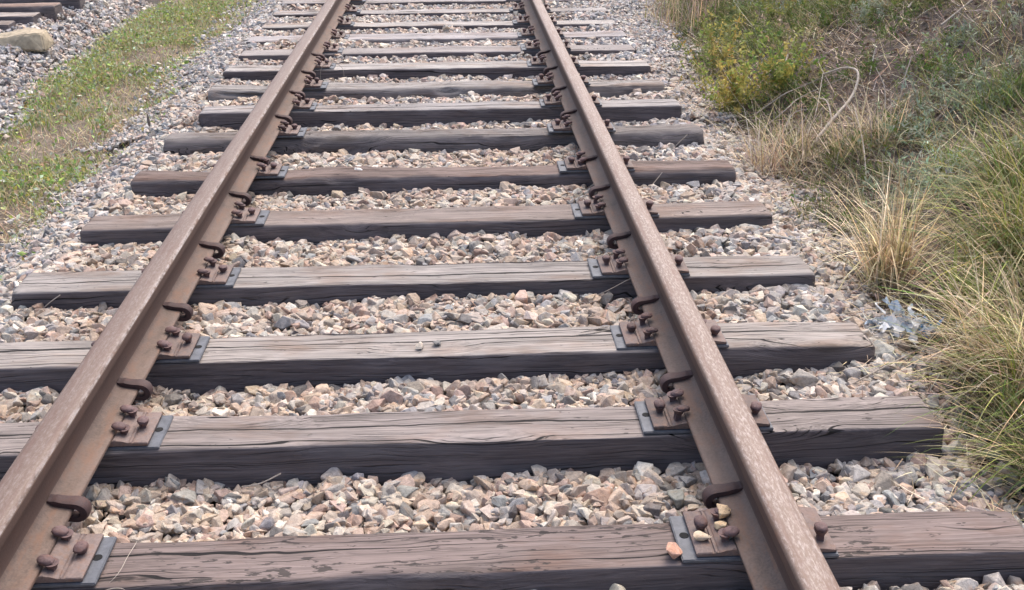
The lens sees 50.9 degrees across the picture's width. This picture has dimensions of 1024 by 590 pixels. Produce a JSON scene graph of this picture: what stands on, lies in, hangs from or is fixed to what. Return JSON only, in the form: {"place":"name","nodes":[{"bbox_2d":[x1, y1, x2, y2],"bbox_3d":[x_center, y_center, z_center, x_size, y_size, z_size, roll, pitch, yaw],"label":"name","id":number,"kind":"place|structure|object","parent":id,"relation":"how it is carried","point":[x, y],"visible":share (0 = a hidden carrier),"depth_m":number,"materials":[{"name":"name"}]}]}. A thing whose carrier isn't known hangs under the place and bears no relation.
{"place":"outdoors","nodes":[
{"label":"outdoors","id":0,"kind":"place"},
{"bbox_2d":[0,0,174,143],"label":"neighbouring ballast gravel","id":1,"kind":"structure","parent":0,"point":[75,38],"depth_m":8.62,"materials":[{"name":"grey gravel"}]},
{"bbox_2d":[0,27,54,52],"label":"stone block","id":2,"kind":"object","parent":1,"relation":"on","point":[27,39],"depth_m":8.19,"materials":[{"name":"stone"}]},
{"bbox_2d":[0,0,85,9],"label":"old sleeper","id":3,"kind":"object","parent":1,"relation":"on","point":[77,4],"visible":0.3,"depth_m":9.69,"materials":[{"name":"brown wood"}]},
{"bbox_2d":[0,0,1023,589],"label":"ballast gravel","id":4,"kind":"structure","parent":0,"point":[174,506],"depth_m":3.58,"materials":[{"name":"grey gravel"}]},
{"bbox_2d":[241,473,280,487],"bbox_3d":[-0.632,0.469,2.709,0.101,0.036,0.011,-3,24,-5],"label":"dry straw","id":5,"kind":"object","parent":4,"relation":"on","point":[261,482],"visible":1,"depth_m":2.71,"materials":[{"name":"beige plant"}]},
{"bbox_2d":[852,353,911,383],"bbox_3d":[1.107,0.222,3.204,0.279,0.046,0.030,-15,28,-30],"label":"dry straw","id":6,"kind":"object","parent":4,"relation":"on","point":[880,369],"visible":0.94,"depth_m":3.17,"materials":[{"name":"beige plant"}]},
{"bbox_2d":[861,296,922,348],"bbox_3d":[1.209,0.074,3.441,0.259,0.115,0.166,17,29,34],"label":"plastic wrapper","id":7,"kind":"object","parent":4,"relation":"on","point":[885,324],"visible":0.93,"depth_m":3.43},
{"bbox_2d":[874,337,916,347],"bbox_3d":[1.156,0.142,3.373,0.239,0.033,0.029,8,25,18],"label":"dry straw","id":8,"kind":"object","parent":4,"relation":"on","point":[894,340],"visible":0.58,"depth_m":3.35,"materials":[{"name":"beige plant"}]},
{"bbox_2d":[0,0,1023,539],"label":"ground","id":9,"kind":"structure","parent":0,"point":[878,82],"depth_m":5.55,"materials":[{"name":"green plant"}]},
{"bbox_2d":[0,20,15,31],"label":"old sleeper","id":10,"kind":"object","parent":9,"relation":"on","point":[5,25],"visible":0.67,"depth_m":8.79,"materials":[{"name":"brown wood"}]},
{"bbox_2d":[0,12,41,24],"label":"old sleeper","id":11,"kind":"object","parent":9,"relation":"on","point":[22,18],"visible":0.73,"depth_m":9.01,"materials":[{"name":"brown wood"}]},
{"bbox_2d":[0,2,63,22],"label":"old sleeper","id":12,"kind":"object","parent":9,"relation":"on","point":[51,10],"visible":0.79,"depth_m":9.22,"materials":[{"name":"brown wood"}]},
{"bbox_2d":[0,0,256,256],"bbox_3d":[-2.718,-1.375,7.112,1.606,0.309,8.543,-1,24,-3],"label":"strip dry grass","id":13,"kind":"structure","parent":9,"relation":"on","point":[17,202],"depth_m":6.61,"materials":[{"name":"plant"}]},
{"bbox_2d":[0,0,267,279],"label":"grass","id":14,"kind":"structure","parent":9,"relation":"on","point":[190,17],"depth_m":7.32,"materials":[{"name":"green plant"}]},
{"bbox_2d":[147,114,157,170],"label":"seed stalk","id":15,"kind":"object","parent":9,"relation":"on","point":[148,121],"visible":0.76,"depth_m":4.86,"materials":[{"name":"beige plant"}]},
{"bbox_2d":[12,248,814,317],"bbox_3d":[-0.321,-0.030,3.791,2.764,0.228,0.230,-1,24,-3],"label":"railway sleeper","id":16,"kind":"object","parent":9,"relation":"on","point":[262,286],"visible":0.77,"depth_m":3.73,"materials":[{"name":"brown wood"}]},
{"bbox_2d":[80,194,772,246],"bbox_3d":[-0.322,-0.274,4.344,2.739,0.226,0.234,-1,24,-3],"label":"railway sleeper","id":17,"kind":"object","parent":9,"relation":"on","point":[315,227],"visible":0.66,"depth_m":4.28,"materials":[{"name":"brown wood"}]},
{"bbox_2d":[130,151,735,196],"bbox_3d":[-0.338,-0.518,4.894,2.711,0.228,0.224,-1,24,-3],"label":"railway sleeper","id":18,"kind":"object","parent":9,"relation":"on","point":[271,178],"visible":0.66,"depth_m":4.83,"materials":[{"name":"brown wood"}]},
{"bbox_2d":[163,114,703,155],"bbox_3d":[-0.386,-0.790,5.509,2.729,0.228,0.242,-1,24,-3],"label":"railway sleeper","id":19,"kind":"object","parent":9,"relation":"on","point":[292,139],"visible":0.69,"depth_m":5.44,"materials":[{"name":"brown wood"}]},
{"bbox_2d":[0,0,350,589],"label":"rail","id":20,"kind":"object","parent":19,"relation":"on","point":[46,478],"visible":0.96,"depth_m":2.96,"materials":[{"name":"metal"}]},
{"bbox_2d":[521,0,840,589],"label":"rail","id":21,"kind":"object","parent":19,"relation":"on","point":[777,546],"visible":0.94,"depth_m":2.82,"materials":[{"name":"metal"}]},
{"bbox_2d":[208,72,664,102],"bbox_3d":[-0.440,-1.217,6.477,2.716,0.227,0.250,-1,24,-3],"label":"railway sleeper","id":22,"kind":"object","parent":9,"relation":"on","point":[316,88],"visible":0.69,"depth_m":6.40,"materials":[{"name":"brown wood"}]},
{"bbox_2d":[246,25,626,44],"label":"railway sleeper","id":23,"kind":"object","parent":9,"relation":"on","point":[524,34],"visible":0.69,"depth_m":7.85,"materials":[{"name":"brown wood"}]},
{"bbox_2d":[223,54,650,80],"bbox_3d":[-0.470,-1.434,6.967,2.733,0.228,0.242,-1,24,-3],"label":"railway sleeper","id":24,"kind":"object","parent":9,"relation":"on","point":[533,66],"visible":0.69,"depth_m":6.89,"materials":[{"name":"brown wood"}]},
{"bbox_2d":[239,39,634,61],"bbox_3d":[-0.506,-1.649,7.453,2.713,0.228,0.266,-1,24,-3],"label":"railway sleeper","id":25,"kind":"object","parent":9,"relation":"on","point":[530,48],"visible":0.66,"depth_m":7.37,"materials":[{"name":"brown wood"}]},
{"bbox_2d":[0,312,874,400],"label":"railway sleeper","id":26,"kind":"object","parent":9,"relation":"on","point":[198,363],"visible":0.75,"depth_m":3.22,"materials":[{"name":"brown wood"}]},
{"bbox_2d":[415,342,423,348],"bbox_3d":[-0.279,0.151,3.230,0.024,0.016,0.033,2,24,5],"label":"loose stone","id":27,"kind":"object","parent":26,"relation":"on","point":[419,345],"visible":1,"depth_m":3.22,"materials":[{"name":"beige stone"}]},
{"bbox_2d":[433,340,440,344],"bbox_3d":[-0.226,0.144,3.248,0.026,0.013,0.029,5,24,12],"label":"loose stone","id":28,"kind":"object","parent":26,"relation":"on","point":[437,342],"visible":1,"depth_m":3.24,"materials":[{"name":"grey stone"}]},
{"bbox_2d":[575,329,609,335],"bbox_3d":[0.253,0.115,3.318,0.127,0.006,0.013,-9,25,-19],"label":"dry straw","id":29,"kind":"object","parent":26,"relation":"on","point":[592,333],"visible":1,"depth_m":3.31,"materials":[{"name":"beige plant"}]},
{"bbox_2d":[261,15,615,31],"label":"railway sleeper","id":30,"kind":"object","parent":9,"relation":"on","point":[519,22],"visible":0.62,"depth_m":8.33,"materials":[{"name":"brown wood"}]},
{"bbox_2d":[198,91,680,129],"bbox_3d":[-0.385,-1.004,5.990,2.656,0.230,0.211,-1,24,-3],"label":"railway sleeper","id":31,"kind":"object","parent":9,"relation":"on","point":[306,112],"visible":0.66,"depth_m":5.92,"materials":[{"name":"brown wood"}]},
{"bbox_2d":[281,0,599,6],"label":"railway sleeper","id":32,"kind":"object","parent":9,"relation":"on","point":[312,3],"visible":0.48,"depth_m":9.41,"materials":[{"name":"brown wood"}]},
{"bbox_2d":[273,2,608,17],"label":"railway sleeper","id":33,"kind":"object","parent":9,"relation":"on","point":[357,12],"visible":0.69,"depth_m":8.89,"materials":[{"name":"brown wood"}]},
{"bbox_2d":[0,389,943,490],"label":"railway sleeper","id":34,"kind":"object","parent":9,"relation":"on","point":[149,448],"visible":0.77,"depth_m":2.79,"materials":[{"name":"brown wood"}]},
{"bbox_2d":[31,506,1023,589],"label":"railway sleeper","id":35,"kind":"object","parent":9,"relation":"on","point":[928,550],"visible":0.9,"depth_m":2.33,"materials":[{"name":"brown wood"}]},
{"bbox_2d":[109,542,136,582],"bbox_3d":[-0.846,0.606,2.292,0.058,0.071,0.181,13,27,28],"label":"dry straw","id":36,"kind":"object","parent":35,"relation":"on","point":[124,562],"visible":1,"depth_m":2.29,"materials":[{"name":"beige plant"}]},
{"bbox_2d":[666,542,682,558],"bbox_3d":[0.346,0.550,2.311,0.037,0.025,0.037,11,26,24],"label":"loose stone","id":37,"kind":"object","parent":35,"relation":"on","point":[674,550],"visible":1,"depth_m":2.30,"materials":[{"name":"pink stone"}]},
{"bbox_2d":[693,531,711,540],"bbox_3d":[0.411,0.520,2.332,0.040,0.016,0.024,-1,24,-3],"label":"loose stone","id":38,"kind":"object","parent":35,"relation":"on","point":[700,536],"visible":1,"depth_m":2.32,"materials":[{"name":"beige stone"}]},
{"bbox_2d":[714,521,726,529],"bbox_3d":[0.458,0.504,2.364,0.028,0.015,0.026,4,24,9],"label":"loose stone","id":39,"kind":"object","parent":35,"relation":"on","point":[718,525],"visible":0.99,"depth_m":2.36,"materials":[{"name":"beige stone"}]},
{"bbox_2d":[716,503,730,518],"bbox_3d":[0.471,0.481,2.392,0.029,0.029,0.037,-1,24,-3],"label":"loose stone","id":40,"kind":"object","parent":35,"relation":"on","point":[723,511],"visible":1,"depth_m":2.38,"materials":[{"name":"beige stone"}]},
{"bbox_2d":[609,0,734,40],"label":"grass tussock","id":41,"kind":"object","parent":9,"relation":"on","point":[673,12],"depth_m":8.58,"materials":[{"name":"beige plant"}]},
{"bbox_2d":[661,4,769,76],"bbox_3d":[1.323,-1.634,6.919,0.623,0.526,0.548,-15,28,-30],"label":"weed shrub","id":42,"kind":"object","parent":9,"relation":"on","point":[711,45],"visible":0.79,"depth_m":6.89,"materials":[{"name":"green plant"}]},
{"bbox_2d":[679,30,790,114],"bbox_3d":[1.251,-1.233,6.095,0.603,0.488,0.610,19,31,37],"label":"weed shrub","id":43,"kind":"object","parent":9,"relation":"on","point":[724,90],"visible":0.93,"depth_m":6.09,"materials":[{"name":"green plant"}]},
{"bbox_2d":[699,83,846,184],"bbox_3d":[1.306,-0.715,5.220,0.758,0.628,0.891,12,26,25],"label":"grass tussock","id":44,"kind":"object","parent":9,"relation":"on","point":[762,157],"depth_m":5.22,"materials":[{"name":"beige plant"}]},
{"bbox_2d":[730,28,832,104],"bbox_3d":[1.525,-1.260,5.957,0.460,0.458,0.663,13,27,28],"label":"weed shrub","id":45,"kind":"object","parent":9,"relation":"on","point":[785,74],"visible":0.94,"depth_m":5.95,"materials":[{"name":"green plant"}]},
{"bbox_2d":[751,0,822,31],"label":"weed shrub","id":46,"kind":"object","parent":9,"relation":"on","point":[776,12],"visible":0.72,"depth_m":7.21,"materials":[{"name":"green plant"}]},
{"bbox_2d":[752,16,828,69],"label":"weed shrub","id":47,"kind":"object","parent":9,"relation":"on","point":[790,44],"visible":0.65,"depth_m":6.29,"materials":[{"name":"green plant"}]},
{"bbox_2d":[781,109,818,137],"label":"dead stem","id":48,"kind":"object","parent":9,"relation":"on","point":[794,113],"visible":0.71,"depth_m":5.55,"materials":[{"name":"beige plant"}]},
{"bbox_2d":[758,76,846,131],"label":"dead stem","id":49,"kind":"object","parent":9,"relation":"on","point":[795,100],"visible":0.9,"depth_m":5.66,"materials":[{"name":"beige plant"}]},
{"bbox_2d":[800,74,822,148],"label":"dead stem","id":50,"kind":"object","parent":9,"relation":"on","point":[816,107],"visible":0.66,"depth_m":5.53,"materials":[{"name":"beige plant"}]},
{"bbox_2d":[808,67,859,150],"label":"fallen branch","id":51,"kind":"object","parent":9,"relation":"on","point":[848,101],"visible":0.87,"depth_m":5.44,"materials":[{"name":"beige wood"}]},
{"bbox_2d":[649,0,1023,523],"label":"bank dead stems","id":52,"kind":"object","parent":9,"relation":"on","point":[842,96],"visible":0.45,"depth_m":5.03,"materials":[{"name":"plant"}]},
{"bbox_2d":[654,0,1023,235],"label":"bank herbs","id":53,"kind":"object","parent":9,"relation":"on","point":[751,5],"visible":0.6,"depth_m":5.56,"materials":[{"name":"green plant"}]},
{"bbox_2d":[757,66,847,113],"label":"dead stem","id":54,"kind":"object","parent":53,"relation":"on","point":[792,90],"visible":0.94,"depth_m":5.79,"materials":[{"name":"beige plant"}]},
{"bbox_2d":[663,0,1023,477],"bbox_3d":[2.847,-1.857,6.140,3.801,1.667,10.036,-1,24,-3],"label":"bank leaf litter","id":55,"kind":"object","parent":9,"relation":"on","point":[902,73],"visible":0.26,"depth_m":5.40,"materials":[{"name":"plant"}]},
{"bbox_2d":[877,232,1019,322],"bbox_3d":[1.458,-0.015,3.484,0.514,0.324,0.346,-1,24,-3],"label":"grass tussock","id":56,"kind":"object","parent":55,"relation":"on","point":[953,274],"depth_m":3.52,"materials":[{"name":"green plant"}]},
{"bbox_2d":[664,62,1023,522],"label":"straw litter","id":57,"kind":"object","parent":9,"relation":"on","point":[913,492],"visible":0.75,"depth_m":3.45,"materials":[{"name":"beige plant"}]},
{"bbox_2d":[781,67,937,181],"bbox_3d":[1.624,-0.762,4.954,0.751,0.619,0.730,-19,30,-36],"label":"grass tussock","id":58,"kind":"object","parent":9,"relation":"on","point":[863,134],"depth_m":4.94,"materials":[{"name":"beige plant"}]},
{"bbox_2d":[853,104,866,180],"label":"dead stem","id":59,"kind":"object","parent":9,"relation":"on","point":[862,142],"visible":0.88,"depth_m":4.83,"materials":[{"name":"beige plant"}]},
{"bbox_2d":[850,0,907,31],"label":"feathery herb","id":60,"kind":"object","parent":9,"relation":"on","point":[881,5],"visible":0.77,"depth_m":6.32,"materials":[{"name":"green plant"}]},
{"bbox_2d":[875,67,885,108],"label":"dead stem","id":61,"kind":"object","parent":9,"relation":"on","point":[884,88],"visible":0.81,"depth_m":5.17,"materials":[{"name":"beige plant"}]},
{"bbox_2d":[778,144,1000,313],"bbox_3d":[1.348,-0.145,3.821,0.914,0.866,0.938,-1,24,-3],"label":"grass tussock","id":62,"kind":"object","parent":9,"relation":"on","point":[880,259],"depth_m":3.83,"materials":[{"name":"beige plant"}]},
{"bbox_2d":[899,55,911,103],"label":"dead stem","id":63,"kind":"object","parent":9,"relation":"on","point":[904,78],"visible":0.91,"depth_m":5.18,"materials":[{"name":"beige plant"}]},
{"bbox_2d":[824,212,1023,431],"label":"grass tussock","id":64,"kind":"object","parent":9,"relation":"on","point":[980,319],"depth_m":3.18,"materials":[{"name":"beige plant"}]},
{"bbox_2d":[896,304,961,337],"bbox_3d":[1.320,0.080,3.454,0.208,0.082,0.147,18,30,35],"label":"plastic wrapper","id":65,"kind":"object","parent":9,"relation":"on","point":[927,328],"visible":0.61,"depth_m":3.44,"materials":[{"name":"grey plastic"}]},
{"bbox_2d":[838,84,1023,356],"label":"grass tussock","id":66,"kind":"object","parent":9,"relation":"on","point":[1008,242],"depth_m":3.61,"materials":[{"name":"green plant"}]},
{"bbox_2d":[859,223,1023,478],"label":"grass tussock","id":67,"kind":"object","parent":9,"relation":"on","point":[1006,360],"depth_m":2.97,"materials":[{"name":"green plant"}]},
{"bbox_2d":[916,128,985,180],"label":"grass tussock","id":68,"kind":"object","parent":9,"relation":"on","point":[940,161],"depth_m":4.40,"materials":[{"name":"green plant"}]},
{"bbox_2d":[901,31,1002,91],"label":"feathery herb","id":69,"kind":"object","parent":9,"relation":"on","point":[945,64],"visible":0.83,"depth_m":5.12,"materials":[{"name":"green plant"}]},
{"bbox_2d":[940,0,972,25],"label":"straight stick","id":70,"kind":"object","parent":9,"relation":"on","point":[952,16],"visible":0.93,"depth_m":5.64,"materials":[{"name":"beige wood"}]},
{"bbox_2d":[898,134,1015,205],"bbox_3d":[1.748,-0.482,4.219,0.505,0.341,0.490,-1,24,-3],"label":"feathery herb","id":71,"kind":"object","parent":9,"relation":"on","point":[948,171],"visible":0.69,"depth_m":4.21,"materials":[{"name":"green plant"}]},
{"bbox_2d":[894,78,1023,242],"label":"grass tussock","id":72,"kind":"object","parent":9,"relation":"on","point":[1020,163],"depth_m":4.00,"materials":[{"name":"green plant"}]},
{"bbox_2d":[895,325,1023,520],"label":"grass tussock","id":73,"kind":"object","parent":9,"relation":"on","point":[1013,429],"depth_m":2.71,"materials":[{"name":"green plant"}]},
{"bbox_2d":[929,57,989,127],"bbox_3d":[2.069,-0.927,4.939,0.508,0.252,0.050,-20,31,-38],"label":"straight stick","id":74,"kind":"object","parent":9,"relation":"on","point":[940,115],"visible":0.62,"depth_m":4.91,"materials":[{"name":"grey wood"}]},
{"bbox_2d":[902,167,1023,344],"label":"grass tussock","id":75,"kind":"object","parent":9,"relation":"on","point":[1019,290],"depth_m":3.35,"materials":[{"name":"green plant"}]},
{"bbox_2d":[934,44,1023,130],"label":"grass tussock","id":76,"kind":"object","parent":9,"relation":"on","point":[1011,91],"depth_m":4.68,"materials":[{"name":"green plant"}]},
{"bbox_2d":[998,0,1023,33],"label":"feathery herb","id":77,"kind":"object","parent":9,"relation":"on","point":[1017,14],"visible":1,"depth_m":5.18,"materials":[{"name":"green plant"}]},
{"bbox_2d":[1010,46,1023,70],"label":"feathery herb","id":78,"kind":"object","parent":9,"relation":"on","point":[1016,50],"visible":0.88,"depth_m":4.71,"materials":[{"name":"green plant"}]}
]}

